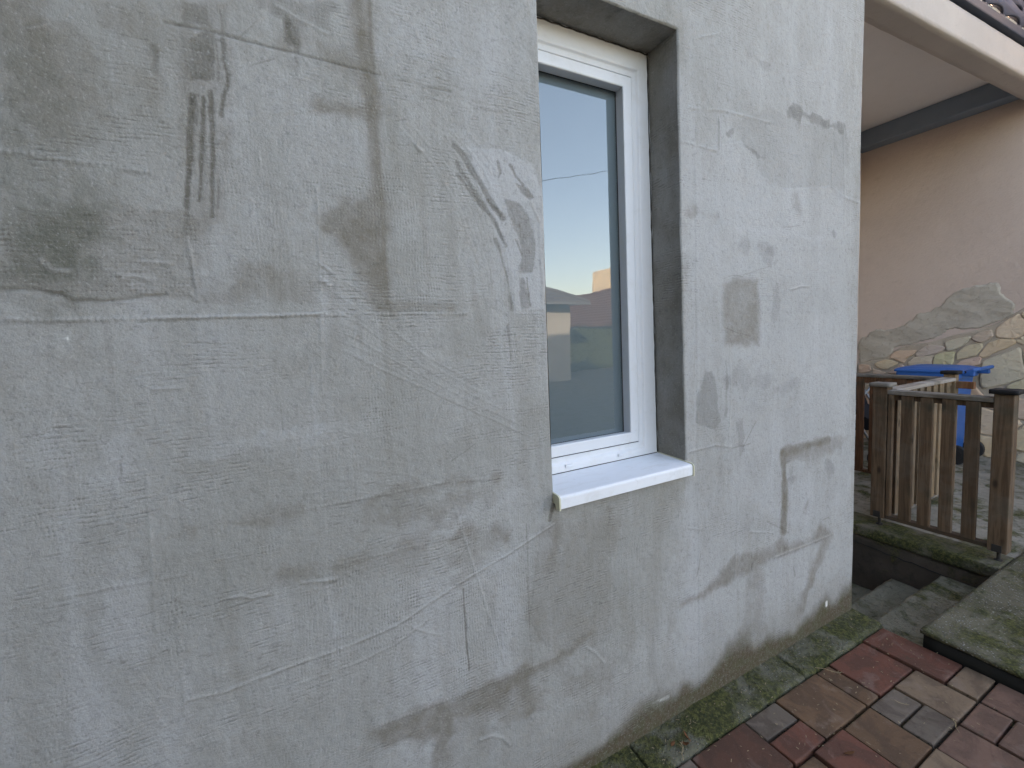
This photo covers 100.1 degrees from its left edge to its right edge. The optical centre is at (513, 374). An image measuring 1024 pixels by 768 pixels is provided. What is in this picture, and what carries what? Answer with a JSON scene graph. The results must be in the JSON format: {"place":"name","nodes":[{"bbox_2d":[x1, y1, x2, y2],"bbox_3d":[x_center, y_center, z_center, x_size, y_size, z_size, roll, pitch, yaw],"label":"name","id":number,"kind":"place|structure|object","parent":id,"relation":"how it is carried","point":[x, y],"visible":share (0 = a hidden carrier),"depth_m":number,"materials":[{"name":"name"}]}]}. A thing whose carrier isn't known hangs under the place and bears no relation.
{"place":"outdoors","nodes":[
{"label":"outdoors","id":0,"kind":"place"},
{"bbox_2d":[630,613,1023,767],"bbox_3d":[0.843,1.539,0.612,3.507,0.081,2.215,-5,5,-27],"label":"paving","id":1,"kind":"structure","parent":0,"point":[824,708],"depth_m":1.73,"materials":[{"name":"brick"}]},
{"bbox_2d":[855,382,869,460],"bbox_3d":[3.907,0.413,4.835,0.576,1.080,0.800,-5,5,-27],"label":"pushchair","id":2,"kind":"object","parent":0,"point":[866,415],"visible":0.03,"depth_m":4.62,"materials":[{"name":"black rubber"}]},
{"bbox_2d":[854,438,1023,558],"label":"yard","id":3,"kind":"structure","parent":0,"point":[862,487],"depth_m":3.59,"materials":[{"name":"concrete"}]},
{"bbox_2d":[854,373,975,473],"bbox_3d":[3.448,0.476,4.267,0.090,0.976,1.600,-5,5,-27],"label":"wooden railing","id":4,"kind":"object","parent":3,"relation":"on","point":[862,379],"visible":0.3,"depth_m":4.18,"materials":[{"name":"brown wood"}]},
{"bbox_2d":[891,370,962,514],"bbox_3d":[3.296,0.556,3.457,1.112,1.108,0.110,-5,5,-27],"label":"wooden railing","id":5,"kind":"object","parent":3,"relation":"on","point":[946,383],"visible":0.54,"depth_m":3.37,"materials":[{"name":"brown wood"}]},
{"bbox_2d":[894,364,993,463],"bbox_3d":[4.746,0.408,4.754,0.540,1.029,0.682,-5,5,-27],"label":"wheeled bin","id":6,"kind":"object","parent":3,"relation":"on","point":[969,373],"visible":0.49,"depth_m":4.62,"materials":[{"name":"blue plastic"}]},
{"label":"ground","id":7,"kind":"structure","parent":0,"visible":0},
{"bbox_2d":[0,0,863,767],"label":"house","id":8,"kind":"structure","parent":7,"relation":"on","point":[426,382],"depth_m":1.21,"materials":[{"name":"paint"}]},
{"bbox_2d":[537,16,657,474],"bbox_3d":[0.219,-0.425,1.664,0.795,1.676,0.119,-5,5,-27],"label":"window","id":9,"kind":"structure","parent":8,"relation":"in","point":[593,99],"depth_m":1.71,"materials":[{"name":"white plastic"}]},
{"bbox_2d":[590,608,883,767],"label":"kerb","id":10,"kind":"structure","parent":7,"relation":"on","point":[838,634],"depth_m":1.85,"materials":[{"name":"grey concrete"}]},
{"bbox_2d":[855,5,1023,462],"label":"neighbour wall","id":11,"kind":"structure","parent":7,"relation":"on","point":[941,258],"depth_m":4.86,"materials":[{"name":"paint"}]},
{"bbox_2d":[860,0,1023,152],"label":"porch roof","id":12,"kind":"structure","parent":11,"relation":"attached to","point":[928,65],"depth_m":3.77,"materials":[{"name":"paint"}]},
{"bbox_2d":[923,634,1023,694],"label":"slab footing","id":13,"kind":"object","parent":7,"relation":"on","point":[1005,678],"visible":0.05,"depth_m":1.97,"materials":[{"name":"black concrete"}]},
{"bbox_2d":[920,552,1023,678],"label":"landing slab","id":14,"kind":"structure","parent":13,"relation":"on","point":[984,621],"depth_m":2.15,"materials":[{"name":"grey concrete"}]},
{"label":"well floor","id":15,"kind":"structure","parent":0,"visible":0},
{"bbox_2d":[852,576,974,646],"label":"stairs","id":16,"kind":"structure","parent":15,"relation":"on","point":[903,610],"depth_m":2.66,"materials":[{"name":"concrete"}]},
{"bbox_2d":[852,511,1013,589],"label":"retaining wall","id":17,"kind":"structure","parent":15,"relation":"on","point":[909,556],"depth_m":3.02,"materials":[{"name":"concrete"}]},
{"bbox_2d":[869,382,1023,560],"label":"wooden railing","id":18,"kind":"object","parent":17,"relation":"on","point":[1003,403],"visible":1,"depth_m":2.86,"materials":[{"name":"brown wood"}]}
]}

